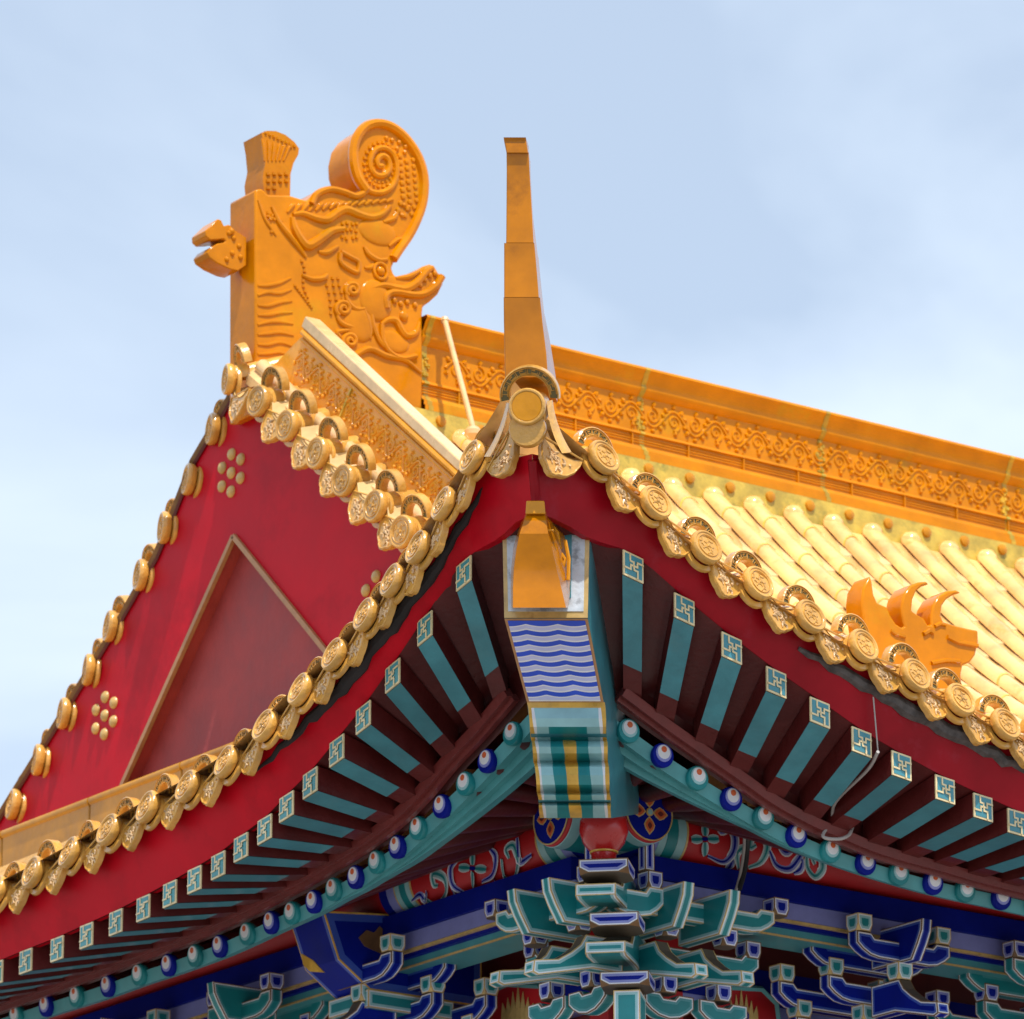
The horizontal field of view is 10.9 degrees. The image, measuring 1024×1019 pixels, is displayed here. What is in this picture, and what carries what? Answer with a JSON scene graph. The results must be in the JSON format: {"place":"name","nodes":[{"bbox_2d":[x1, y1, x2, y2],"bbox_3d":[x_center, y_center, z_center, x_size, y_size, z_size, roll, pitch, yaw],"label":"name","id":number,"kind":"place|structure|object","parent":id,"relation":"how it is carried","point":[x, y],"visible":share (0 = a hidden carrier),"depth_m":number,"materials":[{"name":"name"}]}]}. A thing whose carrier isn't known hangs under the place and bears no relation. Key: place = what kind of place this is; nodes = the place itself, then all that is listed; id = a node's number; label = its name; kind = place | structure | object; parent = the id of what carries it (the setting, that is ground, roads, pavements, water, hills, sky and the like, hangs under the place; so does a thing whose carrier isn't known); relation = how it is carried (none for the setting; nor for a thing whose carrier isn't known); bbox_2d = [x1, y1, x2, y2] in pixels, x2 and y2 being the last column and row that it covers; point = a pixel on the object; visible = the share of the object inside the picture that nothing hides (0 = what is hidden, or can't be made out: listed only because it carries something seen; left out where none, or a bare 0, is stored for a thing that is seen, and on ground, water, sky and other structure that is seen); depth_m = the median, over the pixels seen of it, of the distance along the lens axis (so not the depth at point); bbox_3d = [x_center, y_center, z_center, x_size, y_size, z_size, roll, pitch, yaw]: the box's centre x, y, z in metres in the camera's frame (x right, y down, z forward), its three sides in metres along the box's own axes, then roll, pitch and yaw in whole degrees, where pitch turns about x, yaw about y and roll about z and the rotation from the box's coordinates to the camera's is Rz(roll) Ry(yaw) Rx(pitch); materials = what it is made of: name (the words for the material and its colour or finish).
{"place":"outdoors","nodes":[
{"label":"outdoors","id":0,"kind":"place"},
{"bbox_2d":[0,0,1023,807],"label":"sky","id":1,"kind":"structure","parent":0,"point":[818,204],"materials":[{"name":"blue"}]},
{"label":"ground","id":2,"kind":"structure","parent":0,"visible":0},
{"bbox_2d":[0,383,1023,1018],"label":"temple","id":3,"kind":"structure","parent":2,"relation":"on","point":[448,759],"depth_m":20.34,"materials":[{"name":"paint"}]},
{"bbox_2d":[0,861,25,912],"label":"round tile","id":4,"kind":"object","parent":3,"relation":"attached to","point":[14,867],"visible":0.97,"depth_m":21.32,"materials":[{"name":"ceramic"}]},
{"bbox_2d":[5,776,25,823],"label":"round tile","id":5,"kind":"object","parent":3,"relation":"attached to","point":[16,799],"visible":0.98,"depth_m":23.29,"materials":[{"name":"ceramic"}]},
{"bbox_2d":[8,880,29,914],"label":"drip tile","id":6,"kind":"object","parent":3,"relation":"attached to","point":[17,901],"visible":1,"depth_m":21.20,"materials":[{"name":"ceramic"}]},
{"bbox_2d":[31,729,50,777],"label":"round tile","id":7,"kind":"object","parent":3,"relation":"attached to","point":[41,760],"visible":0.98,"depth_m":23.18,"materials":[{"name":"ceramic"}]},
{"bbox_2d":[21,839,75,895],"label":"round tile","id":8,"kind":"object","parent":3,"relation":"attached to","point":[35,872],"visible":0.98,"depth_m":21.12,"materials":[{"name":"ceramic"}]},
{"bbox_2d":[45,859,76,894],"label":"drip tile","id":9,"kind":"object","parent":3,"relation":"attached to","point":[54,882],"visible":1,"depth_m":20.99,"materials":[{"name":"ceramic"}]},
{"bbox_2d":[56,683,76,731],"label":"round tile","id":10,"kind":"object","parent":3,"relation":"attached to","point":[66,709],"visible":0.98,"depth_m":23.08,"materials":[{"name":"ceramic"}]},
{"bbox_2d":[58,820,100,875],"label":"round tile","id":11,"kind":"object","parent":3,"relation":"attached to","point":[72,852],"visible":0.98,"depth_m":20.90,"materials":[{"name":"ceramic"}]},
{"bbox_2d":[81,638,102,687],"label":"round tile","id":12,"kind":"object","parent":3,"relation":"attached to","point":[91,668],"visible":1,"depth_m":22.97,"materials":[{"name":"ceramic"}]},
{"bbox_2d":[83,838,106,873],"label":"drip tile","id":13,"kind":"object","parent":3,"relation":"attached to","point":[94,857],"visible":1,"depth_m":20.79,"materials":[{"name":"ceramic"}]},
{"bbox_2d":[102,595,128,644],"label":"round tile","id":14,"kind":"object","parent":3,"relation":"attached to","point":[111,628],"visible":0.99,"depth_m":22.90,"materials":[{"name":"ceramic"}]},
{"bbox_2d":[0,742,232,902],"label":"gable foot ridge","id":15,"kind":"structure","parent":3,"relation":"attached to","point":[31,836],"depth_m":22.73,"materials":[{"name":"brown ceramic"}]},
{"bbox_2d":[96,797,139,853],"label":"round tile","id":16,"kind":"object","parent":3,"relation":"attached to","point":[110,829],"visible":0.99,"depth_m":20.70,"materials":[{"name":"ceramic"}]},
{"bbox_2d":[99,1008,169,1018],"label":"bracket cluster","id":17,"kind":"object","parent":3,"relation":"attached to","point":[155,1013],"visible":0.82,"depth_m":22.44,"materials":[{"name":"teal wood"}]},
{"bbox_2d":[122,814,154,851],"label":"drip tile","id":18,"kind":"object","parent":3,"relation":"attached to","point":[133,834],"visible":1,"depth_m":20.57,"materials":[{"name":"ceramic"}]},
{"bbox_2d":[132,543,156,592],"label":"round tile","id":19,"kind":"object","parent":3,"relation":"attached to","point":[142,575],"visible":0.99,"depth_m":22.77,"materials":[{"name":"ceramic"}]},
{"bbox_2d":[135,773,192,830],"bbox_3d":[-1.293,1.153,20.572,0.262,0.250,0.169,27,-30,-22],"label":"round tile","id":20,"kind":"object","parent":3,"relation":"attached to","point":[150,805],"visible":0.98,"depth_m":20.50,"materials":[{"name":"ceramic"}]},
{"bbox_2d":[157,498,177,544],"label":"round tile","id":21,"kind":"object","parent":3,"relation":"attached to","point":[165,526],"visible":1,"depth_m":22.66,"materials":[{"name":"ceramic"}]},
{"bbox_2d":[161,794,183,830],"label":"drip tile","id":22,"kind":"object","parent":3,"relation":"attached to","point":[172,812],"visible":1,"depth_m":20.37,"materials":[{"name":"ceramic"}]},
{"bbox_2d":[181,463,202,497],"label":"round tile","id":23,"kind":"object","parent":3,"relation":"attached to","point":[193,473],"visible":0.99,"depth_m":22.57,"materials":[{"name":"ceramic"}]},
{"bbox_2d":[175,754,216,810],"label":"round tile","id":24,"kind":"object","parent":3,"relation":"attached to","point":[190,786],"visible":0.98,"depth_m":20.28,"materials":[{"name":"ceramic"}]},
{"bbox_2d":[205,399,226,446],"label":"round tile","id":25,"kind":"object","parent":3,"relation":"attached to","point":[215,422],"visible":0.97,"depth_m":22.49,"materials":[{"name":"ceramic"}]},
{"bbox_2d":[200,771,232,807],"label":"drip tile","id":26,"kind":"object","parent":3,"relation":"attached to","point":[212,789],"visible":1,"depth_m":20.16,"materials":[{"name":"ceramic"}]},
{"bbox_2d":[214,728,254,785],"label":"round tile","id":27,"kind":"object","parent":3,"relation":"attached to","point":[228,762],"visible":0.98,"depth_m":20.07,"materials":[{"name":"ceramic"}]},
{"bbox_2d":[221,342,281,396],"bbox_3d":[-1.069,-0.568,22.264,0.257,0.245,0.166,6,-12,-15],"label":"round tile","id":28,"kind":"object","parent":3,"relation":"attached to","point":[235,374],"visible":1,"depth_m":22.20,"materials":[{"name":"ceramic"}]},
{"bbox_2d":[240,738,270,775],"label":"drip tile","id":29,"kind":"object","parent":3,"relation":"attached to","point":[252,756],"visible":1,"depth_m":19.97,"materials":[{"name":"ceramic"}]},
{"bbox_2d":[206,972,328,1018],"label":"bracket cluster","id":30,"kind":"object","parent":3,"relation":"attached to","point":[229,1001],"visible":0.91,"depth_m":21.85,"materials":[{"name":"teal wood"}]},
{"bbox_2d":[252,694,290,749],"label":"round tile","id":31,"kind":"object","parent":3,"relation":"attached to","point":[266,728],"visible":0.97,"depth_m":19.90,"materials":[{"name":"ceramic"}]},
{"bbox_2d":[277,700,306,739],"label":"drip tile","id":32,"kind":"object","parent":3,"relation":"attached to","point":[289,719],"visible":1,"depth_m":19.80,"materials":[{"name":"ceramic"}]},
{"bbox_2d":[287,656,324,714],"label":"round tile","id":33,"kind":"object","parent":3,"relation":"attached to","point":[301,691],"visible":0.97,"depth_m":19.74,"materials":[{"name":"ceramic"}]},
{"bbox_2d":[313,666,340,704],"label":"drip tile","id":34,"kind":"object","parent":3,"relation":"attached to","point":[325,683],"visible":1,"depth_m":19.65,"materials":[{"name":"ceramic"}]},
{"bbox_2d":[321,622,357,679],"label":"round tile","id":35,"kind":"object","parent":3,"relation":"attached to","point":[334,656],"visible":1,"depth_m":19.59,"materials":[{"name":"ceramic"}]},
{"bbox_2d":[246,317,462,515],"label":"hanging ridge","id":36,"kind":"structure","parent":3,"relation":"attached to","point":[361,398],"depth_m":21.55,"materials":[{"name":"orange ceramic"}]},
{"bbox_2d":[229,386,254,423],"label":"drip tile","id":37,"kind":"object","parent":36,"relation":"attached to","point":[237,407],"visible":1,"depth_m":22.10,"materials":[{"name":"ceramic"}]},
{"bbox_2d":[247,365,299,422],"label":"round tile","id":38,"kind":"object","parent":36,"relation":"attached to","point":[263,396],"visible":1,"depth_m":21.93,"materials":[{"name":"ceramic"}]},
{"bbox_2d":[261,401,288,443],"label":"drip tile","id":39,"kind":"object","parent":36,"relation":"attached to","point":[270,417],"visible":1,"depth_m":21.87,"materials":[{"name":"ceramic"}]},
{"bbox_2d":[275,388,329,447],"bbox_3d":[-0.815,-0.360,21.795,0.262,0.250,0.169,12,-3,-35],"label":"round tile","id":40,"kind":"object","parent":36,"relation":"attached to","point":[292,420],"visible":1,"depth_m":21.72,"materials":[{"name":"ceramic"}]},
{"bbox_2d":[291,425,318,470],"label":"drip tile","id":41,"kind":"object","parent":36,"relation":"attached to","point":[305,436],"visible":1,"depth_m":21.65,"materials":[{"name":"ceramic"}]},
{"bbox_2d":[305,416,360,474],"bbox_3d":[-0.684,-0.244,21.571,0.262,0.250,0.169,13,-6,-35],"label":"round tile","id":42,"kind":"object","parent":36,"relation":"attached to","point":[323,445],"visible":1,"depth_m":21.50,"materials":[{"name":"ceramic"}]},
{"bbox_2d":[319,452,346,497],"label":"drip tile","id":43,"kind":"object","parent":36,"relation":"attached to","point":[331,465],"visible":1,"depth_m":21.45,"materials":[{"name":"ceramic"}]},
{"bbox_2d":[331,443,386,502],"bbox_3d":[-0.571,-0.133,21.372,0.262,0.250,0.169,13,0,-37],"label":"round tile","id":44,"kind":"object","parent":36,"relation":"attached to","point":[347,477],"visible":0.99,"depth_m":21.30,"materials":[{"name":"ceramic"}]},
{"bbox_2d":[348,480,374,525],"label":"drip tile","id":45,"kind":"object","parent":36,"relation":"attached to","point":[361,491],"visible":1,"depth_m":21.23,"materials":[{"name":"ceramic"}]},
{"bbox_2d":[377,505,400,550],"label":"drip tile","id":46,"kind":"object","parent":36,"relation":"attached to","point":[383,538],"visible":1,"depth_m":21.02,"materials":[{"name":"ceramic"}]},
{"bbox_2d":[389,493,431,552],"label":"round tile","id":47,"kind":"object","parent":36,"relation":"attached to","point":[406,525],"visible":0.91,"depth_m":20.89,"materials":[{"name":"ceramic"}]},
{"bbox_2d":[345,626,372,666],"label":"drip tile","id":48,"kind":"object","parent":3,"relation":"attached to","point":[357,646],"visible":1,"depth_m":19.52,"materials":[{"name":"ceramic"}]},
{"bbox_2d":[353,582,382,639],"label":"round tile","id":49,"kind":"object","parent":3,"relation":"attached to","point":[366,614],"visible":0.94,"depth_m":19.47,"materials":[{"name":"ceramic"}]},
{"bbox_2d":[293,911,480,1018],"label":"corbel beam","id":50,"kind":"structure","parent":3,"relation":"attached to","point":[337,950],"depth_m":21.27,"materials":[{"name":"blue wood"}]},
{"bbox_2d":[374,590,399,629],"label":"drip tile","id":51,"kind":"object","parent":3,"relation":"attached to","point":[386,612],"visible":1,"depth_m":19.40,"materials":[{"name":"ceramic"}]},
{"bbox_2d":[363,469,417,528],"bbox_3d":[-0.442,-0.027,21.154,0.262,0.250,0.169,15,-13,-33],"label":"round tile","id":52,"kind":"object","parent":3,"relation":"attached to","point":[380,499],"visible":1,"depth_m":21.08,"materials":[{"name":"ceramic"}]},
{"bbox_2d":[380,548,409,604],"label":"round tile","id":53,"kind":"object","parent":3,"relation":"attached to","point":[392,581],"visible":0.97,"depth_m":19.36,"materials":[{"name":"ceramic"}]},
{"bbox_2d":[400,555,426,596],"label":"drip tile","id":54,"kind":"object","parent":3,"relation":"attached to","point":[414,578],"visible":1,"depth_m":19.30,"materials":[{"name":"ceramic"}]},
{"bbox_2d":[338,933,498,1018],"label":"bracket cluster","id":55,"kind":"object","parent":3,"relation":"attached to","point":[428,983],"visible":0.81,"depth_m":21.20,"materials":[{"name":"blue paint"}]},
{"bbox_2d":[405,518,433,570],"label":"round tile","id":56,"kind":"object","parent":3,"relation":"attached to","point":[417,549],"visible":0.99,"depth_m":19.26,"materials":[{"name":"ceramic"}]},
{"bbox_2d":[427,509,453,557],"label":"drip tile","id":57,"kind":"object","parent":3,"relation":"attached to","point":[439,534],"visible":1,"depth_m":19.20,"materials":[{"name":"ceramic"}]},
{"bbox_2d":[431,477,458,526],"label":"round tile","id":58,"kind":"object","parent":3,"relation":"attached to","point":[443,505],"visible":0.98,"depth_m":19.18,"materials":[{"name":"ceramic"}]},
{"bbox_2d":[453,461,483,512],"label":"drip tile","id":59,"kind":"object","parent":3,"relation":"attached to","point":[465,490],"visible":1,"depth_m":19.11,"materials":[{"name":"ceramic"}]},
{"bbox_2d":[459,426,532,481],"bbox_3d":[-0.045,-0.168,19.190,0.262,0.250,0.169,27,-47,-20],"label":"round tile","id":60,"kind":"object","parent":3,"relation":"attached to","point":[472,458],"visible":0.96,"depth_m":19.09,"materials":[{"name":"ceramic"}]},
{"bbox_2d":[486,429,519,478],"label":"drip tile","id":61,"kind":"object","parent":3,"relation":"attached to","point":[502,464],"visible":0.98,"depth_m":18.98,"materials":[{"name":"ceramic"}]},
{"bbox_2d":[490,983,549,1018],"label":"flame panel","id":62,"kind":"object","parent":3,"relation":"attached to","point":[515,1001],"visible":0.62,"depth_m":21.37,"materials":[{"name":"red paint"}]},
{"bbox_2d":[484,364,571,456],"bbox_3d":[0.056,-0.337,18.895,0.250,0.333,0.235,11,-21,-31],"label":"corner tile","id":63,"kind":"object","parent":3,"relation":"attached to","point":[530,410],"visible":1,"depth_m":18.82,"materials":[{"name":"ceramic"}]},
{"bbox_2d":[504,137,556,401],"bbox_3d":[0.067,-0.858,19.184,0.160,0.903,0.318,-3,-18,9],"label":"corner spike","id":64,"kind":"object","parent":3,"relation":"on","point":[526,339],"visible":0.95,"depth_m":19.07,"materials":[{"name":"ceramic"}]},
{"bbox_2d":[511,501,570,607],"bbox_3d":[0.097,0.156,18.951,0.219,0.481,0.303,-1,-18,3],"label":"beam figurehead","id":65,"kind":"object","parent":3,"relation":"attached to","point":[541,570],"visible":0.99,"depth_m":18.82,"materials":[{"name":"ceramic"}]},
{"bbox_2d":[538,430,582,478],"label":"drip tile","id":66,"kind":"object","parent":3,"relation":"attached to","point":[555,462],"visible":1,"depth_m":18.91,"materials":[{"name":"ceramic"}]},
{"bbox_2d":[573,427,619,482],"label":"round tile","id":67,"kind":"object","parent":3,"relation":"attached to","point":[602,458],"visible":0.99,"depth_m":19.02,"materials":[{"name":"ceramic"}]},
{"bbox_2d":[605,471,640,513],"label":"drip tile","id":68,"kind":"object","parent":3,"relation":"attached to","point":[622,498],"visible":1,"depth_m":19.04,"materials":[{"name":"ceramic"}]},
{"bbox_2d":[484,844,788,1018],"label":"corner bracket cluster","id":69,"kind":"object","parent":3,"relation":"attached to","point":[621,966],"visible":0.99,"depth_m":20.16,"materials":[{"name":"teal wood"}]},
{"bbox_2d":[579,816,627,858],"bbox_3d":[0.341,1.220,19.894,0.184,0.210,0.184,12,-21,-34],"label":"vase support","id":70,"kind":"object","parent":69,"relation":"on","point":[601,838],"visible":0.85,"depth_m":19.83,"materials":[{"name":"red wood"}]},
{"bbox_2d":[626,472,671,527],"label":"round tile","id":71,"kind":"object","parent":3,"relation":"attached to","point":[653,503],"visible":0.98,"depth_m":19.11,"materials":[{"name":"ceramic"}]},
{"bbox_2d":[657,518,690,558],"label":"drip tile","id":72,"kind":"object","parent":3,"relation":"attached to","point":[673,543],"visible":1,"depth_m":19.13,"materials":[{"name":"ceramic"}]},
{"bbox_2d":[675,516,721,572],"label":"round tile","id":73,"kind":"object","parent":3,"relation":"attached to","point":[705,549],"visible":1,"depth_m":19.20,"materials":[{"name":"ceramic"}]},
{"bbox_2d":[414,314,1023,568],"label":"ridge","id":74,"kind":"structure","parent":3,"relation":"on","point":[697,438],"depth_m":23.83,"materials":[{"name":"ceramic"}]},
{"bbox_2d":[192,119,444,424],"bbox_3d":[-0.822,-1.008,22.701,1.188,1.453,0.225,12,-21,-34],"label":"ridge dragon","id":75,"kind":"object","parent":74,"relation":"on","point":[328,256],"visible":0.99,"depth_m":22.67,"materials":[{"name":"orange ceramic"}]},
{"bbox_2d":[441,316,479,440],"bbox_3d":[-0.230,-0.560,22.552,0.072,0.710,0.526,5,-18,-17],"label":"stay rod","id":76,"kind":"object","parent":74,"relation":"attached to","point":[471,430],"visible":0.84,"depth_m":22.50,"materials":[{"name":"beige metal"}]},
{"bbox_2d":[708,561,742,598],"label":"drip tile","id":77,"kind":"object","parent":3,"relation":"attached to","point":[724,584],"visible":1,"depth_m":19.23,"materials":[{"name":"ceramic"}]},
{"bbox_2d":[735,803,749,890],"bbox_3d":[0.889,1.291,20.417,0.064,0.292,0.272,1,-18,-4],"label":"black cable","id":78,"kind":"object","parent":3,"relation":"hanging from","point":[743,866],"visible":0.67,"depth_m":20.50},
{"bbox_2d":[723,550,773,608],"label":"round tile","id":79,"kind":"object","parent":3,"relation":"attached to","point":[756,585],"visible":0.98,"depth_m":19.31,"materials":[{"name":"ceramic"}]},
{"bbox_2d":[717,985,780,1018],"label":"flame panel","id":80,"kind":"object","parent":3,"relation":"attached to","point":[759,1002],"visible":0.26,"depth_m":21.14,"materials":[{"name":"red wood"}]},
{"bbox_2d":[760,597,794,634],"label":"drip tile","id":81,"kind":"object","parent":3,"relation":"attached to","point":[777,618],"visible":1,"depth_m":19.34,"materials":[{"name":"ceramic"}]},
{"bbox_2d":[776,584,825,641],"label":"round tile","id":82,"kind":"object","parent":3,"relation":"attached to","point":[810,618],"visible":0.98,"depth_m":19.42,"materials":[{"name":"ceramic"}]},
{"bbox_2d":[815,628,849,664],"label":"drip tile","id":83,"kind":"object","parent":3,"relation":"attached to","point":[830,650],"visible":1,"depth_m":19.45,"materials":[{"name":"ceramic"}]},
{"bbox_2d":[821,697,878,840],"bbox_3d":[1.246,0.966,19.765,0.138,0.425,0.554,2,-18,-8],"label":"white cable","id":84,"kind":"object","parent":3,"relation":"hanging from","point":[856,780],"visible":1,"depth_m":19.78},
{"bbox_2d":[830,613,878,670],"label":"round tile","id":85,"kind":"object","parent":3,"relation":"attached to","point":[863,648],"visible":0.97,"depth_m":19.54,"materials":[{"name":"ceramic"}]},
{"bbox_2d":[769,912,950,1018],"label":"bracket cluster","id":86,"kind":"object","parent":3,"relation":"attached to","point":[897,958],"visible":1,"depth_m":20.90,"materials":[{"name":"blue wood"}]},
{"bbox_2d":[867,657,899,694],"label":"drip tile","id":87,"kind":"object","parent":3,"relation":"attached to","point":[883,679],"visible":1,"depth_m":19.57,"materials":[{"name":"ceramic"}]},
{"bbox_2d":[881,642,930,700],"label":"round tile","id":88,"kind":"object","parent":3,"relation":"attached to","point":[914,678],"visible":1,"depth_m":19.65,"materials":[{"name":"ceramic"}]},
{"bbox_2d":[846,577,978,687],"bbox_3d":[1.523,0.518,20.320,0.577,0.504,0.110,12,-21,-34],"label":"roof beast","id":89,"kind":"object","parent":3,"relation":"on","point":[929,636],"visible":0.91,"depth_m":20.30,"materials":[{"name":"orange ceramic"}]},
{"bbox_2d":[915,686,948,721],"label":"drip tile","id":90,"kind":"object","parent":3,"relation":"attached to","point":[930,706],"visible":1,"depth_m":19.67,"materials":[{"name":"ceramic"}]},
{"bbox_2d":[929,668,974,724],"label":"round tile","id":91,"kind":"object","parent":3,"relation":"attached to","point":[959,702],"visible":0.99,"depth_m":19.75,"materials":[{"name":"ceramic"}]},
{"bbox_2d":[925,940,1023,1018],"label":"bracket cluster","id":92,"kind":"object","parent":3,"relation":"attached to","point":[988,991],"visible":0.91,"depth_m":21.36,"materials":[{"name":"teal wood"}]},
{"bbox_2d":[960,711,993,745],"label":"drip tile","id":93,"kind":"object","parent":3,"relation":"attached to","point":[975,730],"visible":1,"depth_m":19.78,"materials":[{"name":"ceramic"}]},
{"bbox_2d":[973,694,1020,749],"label":"round tile","id":94,"kind":"object","parent":3,"relation":"attached to","point":[1004,726],"visible":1,"depth_m":19.86,"materials":[{"name":"ceramic"}]},
{"bbox_2d":[1006,734,1023,768],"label":"drip tile","id":95,"kind":"object","parent":3,"relation":"attached to","point":[1016,749],"visible":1,"depth_m":19.87,"materials":[{"name":"ceramic"}]},
{"bbox_2d":[1020,718,1023,732],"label":"round tile","id":96,"kind":"object","parent":3,"relation":"attached to","point":[1022,725],"visible":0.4,"depth_m":20.03,"materials":[{"name":"ceramic"}]}
]}

